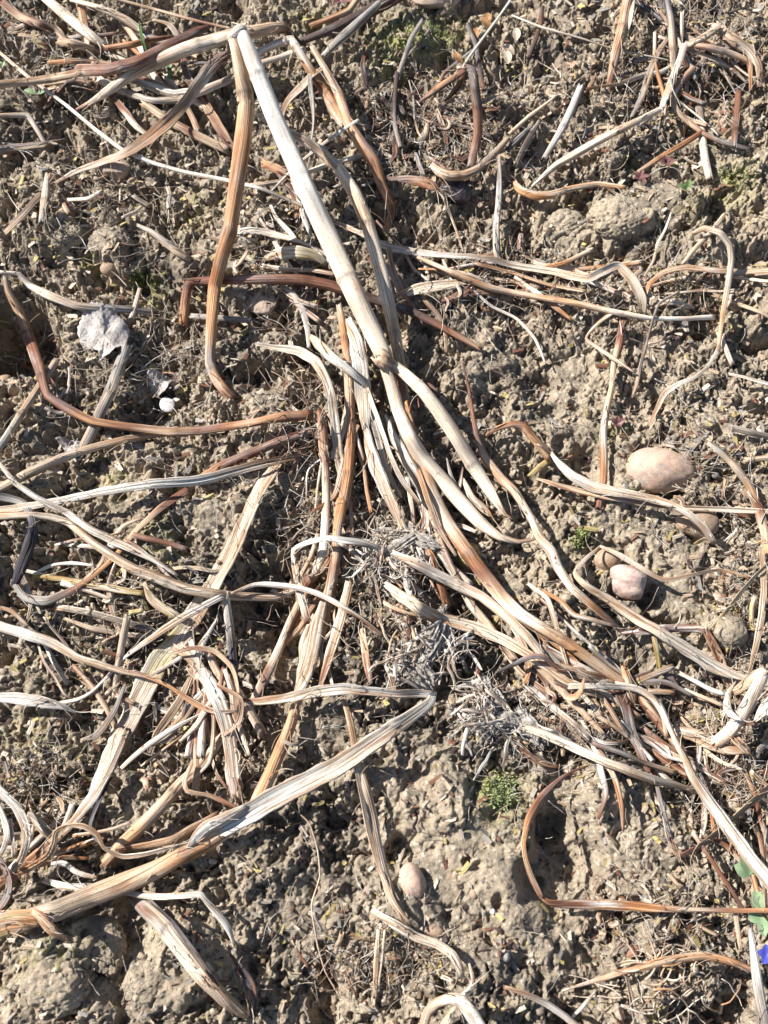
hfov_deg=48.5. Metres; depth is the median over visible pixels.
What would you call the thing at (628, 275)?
dry leaf
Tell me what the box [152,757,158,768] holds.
straw fragment
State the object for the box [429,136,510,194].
dry stalk
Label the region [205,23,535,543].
bent stalk
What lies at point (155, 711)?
leaf shred
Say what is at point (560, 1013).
dry stalk
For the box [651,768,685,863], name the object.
dry leaf
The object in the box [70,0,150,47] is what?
dry stalk
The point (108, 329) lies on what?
dry round leaf
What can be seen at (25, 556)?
dry leaf
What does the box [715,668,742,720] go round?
dry leaf
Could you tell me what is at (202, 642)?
dry leaf
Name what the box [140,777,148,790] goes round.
leaf shred
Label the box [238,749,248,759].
leaf shred
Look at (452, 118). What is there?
dry leaf
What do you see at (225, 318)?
dry stalk
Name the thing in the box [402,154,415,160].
leaf shred
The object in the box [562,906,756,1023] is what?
rootlets
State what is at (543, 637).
dry stalk
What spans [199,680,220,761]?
dry stalk
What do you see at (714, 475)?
pebble
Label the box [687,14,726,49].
dry stalk
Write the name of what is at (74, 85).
dry leaf
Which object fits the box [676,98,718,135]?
straw
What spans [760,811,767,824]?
leaf shred
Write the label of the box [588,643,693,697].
dry leaf
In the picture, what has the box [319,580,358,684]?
dry leaf
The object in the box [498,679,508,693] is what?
leaf shred
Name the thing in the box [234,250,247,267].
leaf shred
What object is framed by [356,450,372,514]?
dry stalk
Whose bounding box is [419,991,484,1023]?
dry stalk
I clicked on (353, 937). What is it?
straw fragment
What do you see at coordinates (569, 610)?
dry leaf
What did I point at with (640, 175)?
seedling
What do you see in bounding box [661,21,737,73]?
dry leaf
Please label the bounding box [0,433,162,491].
dry stalk
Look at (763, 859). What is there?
dry leaf
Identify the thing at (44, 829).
dry stalk
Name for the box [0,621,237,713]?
dry leaf
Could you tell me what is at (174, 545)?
dry stalk
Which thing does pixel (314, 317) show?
dry stalk
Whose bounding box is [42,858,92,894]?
dry leaf
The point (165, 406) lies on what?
shell fragment
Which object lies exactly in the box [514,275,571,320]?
dry leaf
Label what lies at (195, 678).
dry leaf
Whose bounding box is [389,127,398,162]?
dry leaf
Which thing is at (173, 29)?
dry leaf
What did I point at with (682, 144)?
dry stalk
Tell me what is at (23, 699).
dry leaf
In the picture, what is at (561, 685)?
dry leaf
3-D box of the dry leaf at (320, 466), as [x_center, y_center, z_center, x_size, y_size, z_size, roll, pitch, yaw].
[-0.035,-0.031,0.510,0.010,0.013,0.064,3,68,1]
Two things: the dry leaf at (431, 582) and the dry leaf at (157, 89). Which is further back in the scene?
the dry leaf at (157, 89)
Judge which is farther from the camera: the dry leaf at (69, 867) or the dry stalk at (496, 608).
the dry stalk at (496, 608)
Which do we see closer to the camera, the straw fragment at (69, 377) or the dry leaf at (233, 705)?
the dry leaf at (233, 705)
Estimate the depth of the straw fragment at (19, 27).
0.65 m
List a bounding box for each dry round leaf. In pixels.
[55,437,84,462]
[77,302,129,376]
[147,369,171,397]
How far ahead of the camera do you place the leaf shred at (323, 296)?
0.56 m
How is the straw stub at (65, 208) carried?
on the ground
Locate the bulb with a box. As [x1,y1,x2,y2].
[441,180,471,205]
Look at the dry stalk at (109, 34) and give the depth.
0.66 m
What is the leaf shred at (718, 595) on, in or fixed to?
on the ground
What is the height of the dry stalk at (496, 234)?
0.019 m
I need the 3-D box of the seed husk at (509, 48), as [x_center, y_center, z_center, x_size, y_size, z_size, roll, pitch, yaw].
[0.095,-0.350,0.646,0.008,0.004,0.008,0,68,0]
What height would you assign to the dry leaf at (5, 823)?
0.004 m
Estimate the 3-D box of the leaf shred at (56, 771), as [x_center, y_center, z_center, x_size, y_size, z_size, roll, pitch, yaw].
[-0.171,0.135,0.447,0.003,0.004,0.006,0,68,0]
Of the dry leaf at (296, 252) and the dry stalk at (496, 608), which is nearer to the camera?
the dry stalk at (496, 608)
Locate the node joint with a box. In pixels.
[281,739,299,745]
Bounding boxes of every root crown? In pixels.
[339,497,453,605]
[368,599,491,700]
[446,654,572,780]
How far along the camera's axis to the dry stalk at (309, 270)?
0.57 m
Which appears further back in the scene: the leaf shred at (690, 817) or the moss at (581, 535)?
the moss at (581, 535)
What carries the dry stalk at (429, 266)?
on the ground
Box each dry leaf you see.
[0,0,65,37]
[0,134,64,163]
[0,453,301,511]
[0,462,178,576]
[0,492,39,585]
[0,606,28,626]
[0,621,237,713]
[0,692,97,720]
[0,726,129,891]
[0,785,39,874]
[0,803,9,855]
[0,854,15,910]
[0,909,41,940]
[1,823,187,881]
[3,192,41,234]
[8,800,34,867]
[8,818,15,857]
[10,555,32,622]
[13,487,190,604]
[31,906,72,950]
[33,567,144,595]
[37,561,93,571]
[37,643,72,698]
[39,79,68,109]
[39,855,89,867]
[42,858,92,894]
[43,616,69,647]
[43,645,68,685]
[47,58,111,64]
[47,83,99,92]
[51,861,97,878]
[54,50,229,185]
[59,595,224,703]
[80,684,126,740]
[84,516,143,578]
[89,777,112,843]
[103,563,116,594]
[104,811,218,870]
[106,447,290,745]
[108,94,145,133]
[114,555,126,584]
[119,577,184,617]
[120,714,199,769]
[122,39,205,66]
[125,538,170,576]
[125,891,235,945]
[131,79,187,102]
[141,688,204,748]
[144,78,218,115]
[149,676,192,754]
[150,899,218,985]
[152,18,185,61]
[157,688,189,744]
[169,805,246,848]
[170,646,239,708]
[171,566,230,572]
[171,643,246,793]
[178,638,190,651]
[179,666,224,742]
[180,968,243,1017]
[181,58,233,153]
[182,763,237,807]
[188,619,206,763]
[192,694,215,780]
[194,600,221,662]
[208,744,227,789]
[216,684,243,736]
[218,693,436,837]
[223,668,250,755]
[229,953,256,1023]
[231,582,383,636]
[237,221,323,253]
[243,676,436,704]
[248,245,327,265]
[250,180,292,186]
[254,110,339,169]
[256,342,356,473]
[259,218,297,273]
[270,205,295,237]
[276,174,299,218]
[280,285,310,347]
[281,67,322,115]
[281,531,380,573]
[282,26,305,46]
[286,178,312,245]
[286,547,326,639]
[290,242,324,255]
[294,599,335,712]
[299,614,313,659]
[306,398,343,497]
[307,75,314,165]
[309,329,367,386]
[312,425,359,512]
[314,407,331,512]
[314,550,330,581]
[318,452,344,533]
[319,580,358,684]
[319,615,333,683]
[332,219,646,314]
[332,596,335,621]
[340,172,455,213]
[341,696,359,768]
[344,494,353,567]
[345,317,375,432]
[346,602,376,700]
[354,765,409,923]
[356,425,407,534]
[357,757,409,926]
[365,382,421,504]
[370,411,401,498]
[373,414,438,532]
[374,267,469,308]
[376,220,427,280]
[378,598,432,621]
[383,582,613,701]
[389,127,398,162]
[389,277,402,318]
[406,446,456,556]
[408,80,427,144]
[413,499,441,600]
[415,383,437,407]
[418,268,491,284]
[419,115,444,127]
[419,294,447,352]
[420,500,425,528]
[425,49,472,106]
[428,114,485,128]
[435,105,447,144]
[437,190,463,252]
[438,636,478,666]
[440,1006,456,1023]
[441,272,514,301]
[444,74,465,101]
[446,458,463,488]
[455,522,476,532]
[460,963,494,997]
[462,478,499,526]
[470,276,526,288]
[470,287,546,363]
[497,653,574,674]
[508,734,558,769]
[509,626,531,683]
[510,637,604,734]
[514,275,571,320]
[516,723,697,793]
[521,765,588,899]
[522,254,568,265]
[527,582,568,664]
[527,646,549,711]
[530,673,591,750]
[532,666,625,694]
[534,685,585,709]
[536,478,767,513]
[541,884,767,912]
[542,589,613,626]
[550,452,716,544]
[551,661,613,684]
[562,677,584,700]
[568,683,668,736]
[572,990,596,1017]
[573,545,745,679]
[574,666,653,678]
[580,719,608,819]
[585,65,670,89]
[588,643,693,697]
[591,732,638,745]
[591,740,624,830]
[600,545,750,581]
[608,701,654,728]
[611,701,622,718]
[611,706,644,732]
[613,690,654,782]
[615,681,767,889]
[620,720,682,762]
[621,656,640,710]
[624,975,645,1023]
[625,0,634,39]
[628,285,694,309]
[630,37,667,117]
[635,0,667,25]
[638,723,670,754]
[642,742,688,779]
[643,212,671,276]
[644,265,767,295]
[646,298,677,310]
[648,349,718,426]
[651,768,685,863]
[657,35,728,67]
[658,41,688,130]
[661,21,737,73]
[665,288,737,293]
[673,711,744,754]
[680,716,742,770]
[680,760,767,872]
[683,41,689,103]
[685,722,701,764]
[687,273,713,308]
[692,59,746,82]
[694,536,724,544]
[697,770,707,840]
[701,835,761,886]
[702,804,707,834]
[703,617,735,710]
[707,442,767,557]
[709,51,734,92]
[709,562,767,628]
[710,714,754,767]
[711,20,762,88]
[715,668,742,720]
[723,760,740,851]
[731,666,767,695]
[733,906,742,949]
[735,697,767,722]
[747,549,767,671]
[752,818,767,853]
[757,832,767,907]
[762,827,767,867]
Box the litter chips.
[0,0,767,1023]
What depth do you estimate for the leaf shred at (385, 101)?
0.63 m
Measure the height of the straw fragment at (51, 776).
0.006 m
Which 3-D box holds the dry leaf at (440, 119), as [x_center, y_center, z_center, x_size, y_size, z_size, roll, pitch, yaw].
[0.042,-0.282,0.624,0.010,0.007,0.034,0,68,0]
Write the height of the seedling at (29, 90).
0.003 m
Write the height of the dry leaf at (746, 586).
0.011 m
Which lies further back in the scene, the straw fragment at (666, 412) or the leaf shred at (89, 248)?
the leaf shred at (89, 248)
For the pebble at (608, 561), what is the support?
on the ground
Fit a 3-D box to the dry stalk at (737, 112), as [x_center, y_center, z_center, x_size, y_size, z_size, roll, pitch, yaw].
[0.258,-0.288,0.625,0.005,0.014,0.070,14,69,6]
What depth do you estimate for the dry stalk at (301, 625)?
0.49 m
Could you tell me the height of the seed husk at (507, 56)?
0.004 m
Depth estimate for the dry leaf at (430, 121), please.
0.62 m
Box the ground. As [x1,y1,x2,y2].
[0,0,767,1023]
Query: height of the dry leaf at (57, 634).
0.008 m
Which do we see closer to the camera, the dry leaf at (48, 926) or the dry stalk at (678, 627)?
the dry leaf at (48, 926)
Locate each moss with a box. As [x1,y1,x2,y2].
[122,267,164,291]
[346,6,479,65]
[422,7,474,52]
[480,770,520,813]
[569,525,591,549]
[699,162,757,188]
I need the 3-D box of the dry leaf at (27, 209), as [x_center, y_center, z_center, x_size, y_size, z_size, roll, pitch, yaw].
[-0.242,-0.202,0.577,0.011,0.009,0.040,31,71,12]
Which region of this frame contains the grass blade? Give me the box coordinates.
[139,21,146,50]
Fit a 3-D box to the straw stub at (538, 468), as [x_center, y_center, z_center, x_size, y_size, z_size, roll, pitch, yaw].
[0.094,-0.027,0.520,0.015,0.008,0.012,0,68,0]
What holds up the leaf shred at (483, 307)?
on the ground
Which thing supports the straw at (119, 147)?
on the ground
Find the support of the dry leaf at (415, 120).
on the ground
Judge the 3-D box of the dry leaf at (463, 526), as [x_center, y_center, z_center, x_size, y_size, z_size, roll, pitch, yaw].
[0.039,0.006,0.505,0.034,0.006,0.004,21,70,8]
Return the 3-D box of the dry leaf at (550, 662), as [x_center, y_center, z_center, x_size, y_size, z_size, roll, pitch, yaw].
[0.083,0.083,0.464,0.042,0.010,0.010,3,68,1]
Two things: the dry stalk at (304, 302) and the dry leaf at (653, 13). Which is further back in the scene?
the dry leaf at (653, 13)
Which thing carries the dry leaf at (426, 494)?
on the ground
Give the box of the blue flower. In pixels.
[757,944,767,963]
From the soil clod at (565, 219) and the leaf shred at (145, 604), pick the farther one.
the soil clod at (565, 219)
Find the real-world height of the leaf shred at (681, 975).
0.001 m
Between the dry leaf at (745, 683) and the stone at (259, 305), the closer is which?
the dry leaf at (745, 683)
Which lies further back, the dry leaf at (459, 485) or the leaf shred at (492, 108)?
the leaf shred at (492, 108)
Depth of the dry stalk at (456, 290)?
0.57 m
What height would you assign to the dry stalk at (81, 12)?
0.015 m
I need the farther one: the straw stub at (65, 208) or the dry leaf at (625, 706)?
the straw stub at (65, 208)
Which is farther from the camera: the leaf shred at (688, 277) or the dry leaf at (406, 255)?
the dry leaf at (406, 255)
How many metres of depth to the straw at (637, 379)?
0.54 m
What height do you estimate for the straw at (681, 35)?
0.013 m
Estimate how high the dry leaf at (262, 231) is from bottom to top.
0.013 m
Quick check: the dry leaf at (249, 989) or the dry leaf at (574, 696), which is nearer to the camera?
the dry leaf at (249, 989)
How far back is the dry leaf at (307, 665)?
0.47 m
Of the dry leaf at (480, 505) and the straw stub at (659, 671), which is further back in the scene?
the dry leaf at (480, 505)
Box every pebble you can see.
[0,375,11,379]
[100,262,116,276]
[398,862,425,898]
[422,924,443,937]
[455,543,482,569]
[469,888,476,898]
[503,951,510,961]
[593,547,620,570]
[626,447,695,492]
[675,511,719,537]
[712,472,718,478]
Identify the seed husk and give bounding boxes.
[453,52,462,63]
[473,28,478,38]
[481,17,490,28]
[483,13,490,20]
[504,44,514,54]
[504,51,511,63]
[512,28,520,40]
[579,0,587,5]
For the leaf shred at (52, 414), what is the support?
on the ground
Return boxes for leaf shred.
[38,797,47,806]
[47,411,57,418]
[51,173,65,179]
[51,763,56,778]
[54,764,59,775]
[56,796,64,813]
[64,182,75,188]
[84,245,97,254]
[85,606,90,613]
[90,602,102,622]
[127,176,136,184]
[137,769,156,775]
[138,598,150,613]
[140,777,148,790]
[152,699,157,722]
[163,372,177,384]
[170,380,175,388]
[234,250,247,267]
[237,240,249,249]
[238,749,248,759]
[245,299,249,313]
[266,221,274,227]
[295,947,308,968]
[318,294,327,298]
[325,956,329,972]
[345,87,363,101]
[346,975,355,996]
[360,55,367,91]
[376,611,382,628]
[380,96,406,114]
[388,953,401,960]
[389,117,403,130]
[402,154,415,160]
[406,616,410,634]
[409,85,423,97]
[414,152,425,176]
[419,122,429,147]
[439,119,451,131]
[444,297,448,311]
[447,153,469,161]
[456,281,461,297]
[477,298,492,311]
[481,55,495,85]
[482,93,499,106]
[483,107,502,110]
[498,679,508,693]
[536,715,559,722]
[540,698,559,707]
[545,687,556,702]
[552,63,561,77]
[554,720,564,731]
[558,731,565,755]
[572,161,578,175]
[596,722,612,728]
[596,910,601,927]
[601,701,608,712]
[608,920,619,927]
[612,5,637,17]
[613,942,624,955]
[632,56,651,62]
[634,266,642,276]
[643,25,662,35]
[645,30,662,43]
[649,297,657,305]
[652,83,666,89]
[662,673,677,684]
[666,873,683,886]
[672,719,689,726]
[673,495,685,504]
[678,968,685,983]
[681,321,688,332]
[685,273,691,281]
[688,811,692,823]
[690,913,704,920]
[697,53,706,66]
[697,416,701,424]
[712,592,726,603]
[714,761,745,780]
[717,0,726,25]
[718,627,722,637]
[719,68,734,85]
[729,59,757,77]
[730,754,739,763]
[738,566,748,570]
[740,489,748,500]
[746,624,754,630]
[753,70,765,88]
[755,742,767,757]
[756,422,767,430]
[760,728,767,743]
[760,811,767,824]
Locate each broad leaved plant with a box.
[734,856,752,877]
[748,890,767,936]
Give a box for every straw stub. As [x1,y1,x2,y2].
[26,162,70,236]
[55,34,102,63]
[56,604,155,633]
[61,203,72,216]
[63,617,150,638]
[66,190,103,201]
[112,614,130,699]
[128,287,141,320]
[527,460,549,478]
[634,663,675,683]
[646,689,676,694]
[651,634,661,668]
[726,423,767,439]
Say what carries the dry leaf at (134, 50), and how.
on the ground
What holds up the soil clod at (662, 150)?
on the ground
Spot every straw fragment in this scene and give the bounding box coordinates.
[2,760,12,779]
[14,23,28,30]
[43,405,64,415]
[48,766,58,780]
[53,386,60,410]
[59,387,65,399]
[64,384,71,402]
[67,366,71,394]
[68,78,94,86]
[78,761,84,773]
[81,593,102,598]
[93,174,107,180]
[102,632,118,643]
[103,681,122,695]
[115,693,136,706]
[121,205,142,218]
[128,606,146,614]
[130,582,137,589]
[131,194,150,207]
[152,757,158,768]
[166,186,171,211]
[232,260,239,274]
[267,199,282,210]
[289,450,301,474]
[291,524,311,540]
[312,911,323,932]
[333,930,343,954]
[345,934,367,940]
[362,988,381,995]
[365,101,368,110]
[367,515,374,530]
[394,579,404,589]
[402,619,412,628]
[427,143,441,150]
[434,97,449,114]
[440,974,453,983]
[455,285,470,289]
[517,233,522,252]
[521,278,541,290]
[573,268,596,282]
[587,75,594,90]
[621,291,631,298]
[636,116,652,127]
[641,884,653,903]
[643,897,653,903]
[648,335,672,344]
[650,685,662,703]
[654,0,664,8]
[663,411,674,414]
[684,156,698,165]
[685,453,694,464]
[695,920,703,935]
[698,924,718,937]
[701,284,714,288]
[720,478,726,499]
[723,526,739,544]
[724,549,735,554]
[726,290,734,309]
[726,442,735,450]
[749,595,757,623]
[758,420,764,431]
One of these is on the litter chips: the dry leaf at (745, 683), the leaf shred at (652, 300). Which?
the leaf shred at (652, 300)
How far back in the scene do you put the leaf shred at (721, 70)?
0.65 m
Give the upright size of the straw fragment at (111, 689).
0.004 m
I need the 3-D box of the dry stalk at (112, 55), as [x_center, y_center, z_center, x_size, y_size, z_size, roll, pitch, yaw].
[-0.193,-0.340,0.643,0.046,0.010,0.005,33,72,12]
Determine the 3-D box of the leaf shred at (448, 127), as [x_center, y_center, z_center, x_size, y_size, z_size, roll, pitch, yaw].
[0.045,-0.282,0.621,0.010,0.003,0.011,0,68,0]
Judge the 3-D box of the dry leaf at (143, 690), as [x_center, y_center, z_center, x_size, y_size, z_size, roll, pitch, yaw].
[-0.101,0.044,0.486,0.022,0.021,0.198,24,70,9]
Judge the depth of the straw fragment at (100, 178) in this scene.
0.60 m
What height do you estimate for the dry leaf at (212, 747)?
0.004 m
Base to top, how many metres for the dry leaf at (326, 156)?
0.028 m
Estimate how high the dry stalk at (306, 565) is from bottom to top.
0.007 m
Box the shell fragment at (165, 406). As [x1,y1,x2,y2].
[160,397,174,411]
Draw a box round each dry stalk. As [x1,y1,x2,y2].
[0,24,210,95]
[0,113,45,141]
[0,265,156,315]
[0,352,69,451]
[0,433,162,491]
[0,512,294,600]
[3,257,313,436]
[10,831,231,937]
[12,812,53,897]
[17,33,92,43]
[25,569,96,591]
[28,811,62,851]
[41,0,110,63]
[43,73,119,85]
[53,838,96,855]
[54,531,121,545]
[60,582,112,601]
[62,801,74,824]
[64,543,117,549]
[66,31,119,38]
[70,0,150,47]
[71,664,116,728]
[72,821,131,836]
[75,22,288,112]
[76,4,111,93]
[78,342,135,446]
[96,46,306,103]
[100,733,222,867]
[103,60,164,82]
[104,35,173,50]
[106,52,125,59]
[106,584,132,648]
[121,23,164,83]
[122,26,202,59]
[125,660,187,724]
[125,890,247,1019]
[131,532,188,551]
[137,223,193,261]
[140,101,230,156]
[151,656,182,675]
[163,74,202,144]
[169,274,483,351]
[185,708,200,759]
[186,665,217,736]
[189,313,251,322]
[190,717,200,798]
[191,659,204,697]
[196,691,208,757]
[198,427,314,485]
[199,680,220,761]
[204,651,229,699]
[222,591,237,677]
[224,670,267,738]
[228,763,246,804]
[242,599,299,724]
[250,700,302,800]
[255,154,290,181]
[256,35,345,132]
[261,264,334,276]
[281,288,321,323]
[281,289,319,309]
[286,588,323,643]
[290,532,319,600]
[290,559,325,639]
[294,484,346,688]
[299,0,403,42]
[302,402,341,587]
[308,153,362,173]
[309,0,359,28]
[309,45,394,252]
[317,423,335,501]
[321,0,387,58]
[321,629,331,643]
[329,389,347,459]
[330,162,412,416]
[336,302,354,510]
[355,422,365,461]
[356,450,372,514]
[370,908,464,986]
[386,240,418,320]
[386,264,405,304]
[390,550,549,660]
[392,71,402,149]
[393,29,430,78]
[397,18,424,77]
[399,604,418,643]
[402,394,624,682]
[405,476,415,572]
[409,520,473,585]
[413,256,447,274]
[415,528,450,612]
[416,525,454,576]
[418,66,465,103]
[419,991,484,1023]
[425,510,430,530]
[428,156,479,187]
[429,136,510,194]
[433,113,500,141]
[434,532,518,662]
[438,249,471,322]
[441,261,526,271]
[445,51,482,168]
[457,359,638,647]
[466,22,485,92]
[476,618,545,693]
[477,262,586,292]
[482,421,552,465]
[485,155,501,264]
[491,597,550,640]
[502,247,594,273]
[503,985,578,1023]
[511,175,627,209]
[518,598,611,721]
[519,621,598,691]
[525,681,592,741]
[526,5,544,59]
[526,643,603,716]
[531,106,664,186]
[531,259,621,297]
[535,660,614,683]
[540,598,649,700]
[541,83,583,160]
[541,642,614,721]
[543,645,597,672]
[556,260,642,270]
[562,940,762,991]
[577,679,641,718]
[587,708,654,762]
[591,740,677,775]
[593,316,627,513]
[601,697,630,738]
[606,0,631,105]
[614,605,708,642]
[621,716,684,768]
[624,275,687,293]
[625,728,705,767]
[631,743,680,792]
[635,693,688,754]
[637,130,701,172]
[641,741,686,775]
[643,726,677,753]
[653,31,668,120]
[655,742,729,785]
[658,9,697,81]
[663,0,676,70]
[666,82,707,106]
[669,108,708,126]
[671,64,752,150]
[674,17,730,48]
[680,212,725,264]
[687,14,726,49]
[688,41,752,92]
[691,830,748,920]
[692,225,734,350]
[695,104,713,183]
[696,660,767,748]
[702,751,716,838]
[711,293,767,318]
[717,265,767,277]
[724,275,767,282]
[731,89,741,149]
[742,768,767,847]
[745,832,767,920]
[745,915,767,1023]
[753,772,766,785]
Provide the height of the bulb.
0.016 m
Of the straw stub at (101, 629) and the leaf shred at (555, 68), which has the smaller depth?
the straw stub at (101, 629)
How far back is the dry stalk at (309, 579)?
0.51 m
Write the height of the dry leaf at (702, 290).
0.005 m
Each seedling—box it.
[24,88,44,94]
[164,64,174,79]
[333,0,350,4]
[611,416,624,426]
[633,169,649,182]
[660,155,674,166]
[678,179,691,189]
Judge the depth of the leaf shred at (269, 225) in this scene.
0.58 m
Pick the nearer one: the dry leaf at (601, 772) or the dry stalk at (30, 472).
the dry leaf at (601, 772)
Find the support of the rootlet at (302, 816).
on the ground
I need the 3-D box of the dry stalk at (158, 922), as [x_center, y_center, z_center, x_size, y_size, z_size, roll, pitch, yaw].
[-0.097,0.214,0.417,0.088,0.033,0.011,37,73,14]
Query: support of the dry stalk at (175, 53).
on the ground
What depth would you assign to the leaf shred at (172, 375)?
0.54 m
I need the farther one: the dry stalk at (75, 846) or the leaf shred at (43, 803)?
the leaf shred at (43, 803)
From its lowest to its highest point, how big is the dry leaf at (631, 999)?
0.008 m
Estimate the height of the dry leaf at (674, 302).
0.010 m
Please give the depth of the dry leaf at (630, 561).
0.48 m
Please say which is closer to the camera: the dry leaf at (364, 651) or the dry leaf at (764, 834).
the dry leaf at (764, 834)
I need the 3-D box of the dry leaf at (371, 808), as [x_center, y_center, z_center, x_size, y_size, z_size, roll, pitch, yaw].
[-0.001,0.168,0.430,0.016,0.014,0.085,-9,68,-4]
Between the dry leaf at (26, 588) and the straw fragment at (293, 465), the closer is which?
the dry leaf at (26, 588)
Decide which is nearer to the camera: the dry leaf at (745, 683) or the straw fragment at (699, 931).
the straw fragment at (699, 931)
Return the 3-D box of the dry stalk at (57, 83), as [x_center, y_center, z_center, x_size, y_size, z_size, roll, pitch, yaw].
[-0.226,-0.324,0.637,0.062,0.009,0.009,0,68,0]
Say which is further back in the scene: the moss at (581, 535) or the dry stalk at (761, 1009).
the moss at (581, 535)
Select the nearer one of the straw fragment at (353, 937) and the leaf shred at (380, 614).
the straw fragment at (353, 937)
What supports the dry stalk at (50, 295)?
on the ground
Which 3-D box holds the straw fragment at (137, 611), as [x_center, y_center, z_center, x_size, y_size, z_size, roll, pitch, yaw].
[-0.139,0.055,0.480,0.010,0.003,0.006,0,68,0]
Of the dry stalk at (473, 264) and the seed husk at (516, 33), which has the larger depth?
the seed husk at (516, 33)
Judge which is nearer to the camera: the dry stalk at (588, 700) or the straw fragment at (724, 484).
the dry stalk at (588, 700)
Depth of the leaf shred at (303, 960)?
0.42 m
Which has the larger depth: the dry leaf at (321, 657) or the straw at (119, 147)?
the straw at (119, 147)
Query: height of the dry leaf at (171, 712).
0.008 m
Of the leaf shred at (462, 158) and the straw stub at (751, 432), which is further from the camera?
the leaf shred at (462, 158)
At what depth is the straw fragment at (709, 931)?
0.43 m
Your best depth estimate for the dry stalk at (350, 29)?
0.63 m
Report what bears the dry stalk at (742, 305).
on the ground
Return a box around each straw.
[0,51,303,207]
[116,0,230,28]
[140,725,190,766]
[271,119,359,190]
[373,928,380,997]
[378,928,386,986]
[416,255,715,320]
[461,0,511,67]
[504,125,531,153]
[507,95,556,135]
[511,14,668,60]
[513,119,540,166]
[585,314,634,372]
[631,290,679,397]
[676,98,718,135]
[678,671,724,695]
[679,10,683,42]
[685,688,722,707]
[716,331,734,366]
[728,373,767,385]
[742,455,767,462]
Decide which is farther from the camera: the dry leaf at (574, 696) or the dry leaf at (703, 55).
the dry leaf at (703, 55)
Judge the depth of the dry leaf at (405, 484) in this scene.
0.51 m
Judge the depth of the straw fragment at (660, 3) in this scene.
0.66 m
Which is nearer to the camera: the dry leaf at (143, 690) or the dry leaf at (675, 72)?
the dry leaf at (143, 690)
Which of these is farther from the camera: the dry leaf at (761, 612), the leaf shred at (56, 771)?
the dry leaf at (761, 612)
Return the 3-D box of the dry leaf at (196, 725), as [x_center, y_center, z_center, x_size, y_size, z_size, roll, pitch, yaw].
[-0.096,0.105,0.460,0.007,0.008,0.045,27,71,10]
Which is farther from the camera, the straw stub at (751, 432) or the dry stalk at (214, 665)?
the straw stub at (751, 432)
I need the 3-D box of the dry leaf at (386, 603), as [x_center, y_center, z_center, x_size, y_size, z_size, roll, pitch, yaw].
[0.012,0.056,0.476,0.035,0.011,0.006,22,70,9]
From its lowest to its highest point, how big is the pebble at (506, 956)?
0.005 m
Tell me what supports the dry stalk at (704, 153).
on the ground
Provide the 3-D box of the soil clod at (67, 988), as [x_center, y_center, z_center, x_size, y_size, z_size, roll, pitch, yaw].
[-0.160,0.229,0.414,0.035,0.017,0.027,0,68,0]
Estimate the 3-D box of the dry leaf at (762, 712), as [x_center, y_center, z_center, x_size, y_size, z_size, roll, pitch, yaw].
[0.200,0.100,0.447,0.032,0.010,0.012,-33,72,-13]
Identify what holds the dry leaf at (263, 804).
on the ground
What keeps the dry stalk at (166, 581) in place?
on the ground
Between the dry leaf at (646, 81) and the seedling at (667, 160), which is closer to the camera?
the seedling at (667, 160)
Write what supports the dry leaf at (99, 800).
on the ground
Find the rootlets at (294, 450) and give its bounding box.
[240,315,359,498]
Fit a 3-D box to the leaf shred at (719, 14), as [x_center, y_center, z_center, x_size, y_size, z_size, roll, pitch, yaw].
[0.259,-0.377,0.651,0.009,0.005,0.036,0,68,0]
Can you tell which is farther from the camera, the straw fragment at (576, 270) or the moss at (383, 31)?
the moss at (383, 31)
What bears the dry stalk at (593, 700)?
on the ground
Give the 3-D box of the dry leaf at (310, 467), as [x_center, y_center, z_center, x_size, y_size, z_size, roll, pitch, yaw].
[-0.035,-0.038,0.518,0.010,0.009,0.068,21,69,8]
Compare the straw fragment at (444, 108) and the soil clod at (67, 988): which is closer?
the soil clod at (67, 988)
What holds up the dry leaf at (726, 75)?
on the ground
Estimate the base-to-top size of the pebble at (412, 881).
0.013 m
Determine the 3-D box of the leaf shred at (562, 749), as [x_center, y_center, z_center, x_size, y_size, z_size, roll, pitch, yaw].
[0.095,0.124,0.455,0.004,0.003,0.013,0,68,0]
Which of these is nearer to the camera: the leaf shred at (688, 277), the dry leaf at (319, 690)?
the dry leaf at (319, 690)
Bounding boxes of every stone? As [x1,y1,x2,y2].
[97,161,130,181]
[249,287,276,314]
[412,0,459,8]
[609,564,646,599]
[625,944,639,958]
[710,614,747,649]
[729,299,743,311]
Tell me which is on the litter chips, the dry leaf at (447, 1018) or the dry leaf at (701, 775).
the dry leaf at (701, 775)
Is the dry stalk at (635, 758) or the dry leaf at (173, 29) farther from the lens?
the dry leaf at (173, 29)
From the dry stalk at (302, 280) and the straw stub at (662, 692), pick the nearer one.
the straw stub at (662, 692)
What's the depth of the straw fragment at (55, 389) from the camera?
0.53 m
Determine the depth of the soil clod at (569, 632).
0.48 m
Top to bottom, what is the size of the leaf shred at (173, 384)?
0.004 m
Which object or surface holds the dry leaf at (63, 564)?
on the ground
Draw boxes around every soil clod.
[19,958,91,1015]
[45,224,83,250]
[87,226,133,252]
[90,914,126,975]
[121,959,179,1009]
[543,208,585,236]
[560,617,586,652]
[586,195,656,240]
[649,143,680,163]
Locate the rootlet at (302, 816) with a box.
[288,804,340,997]
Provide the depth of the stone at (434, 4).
0.66 m

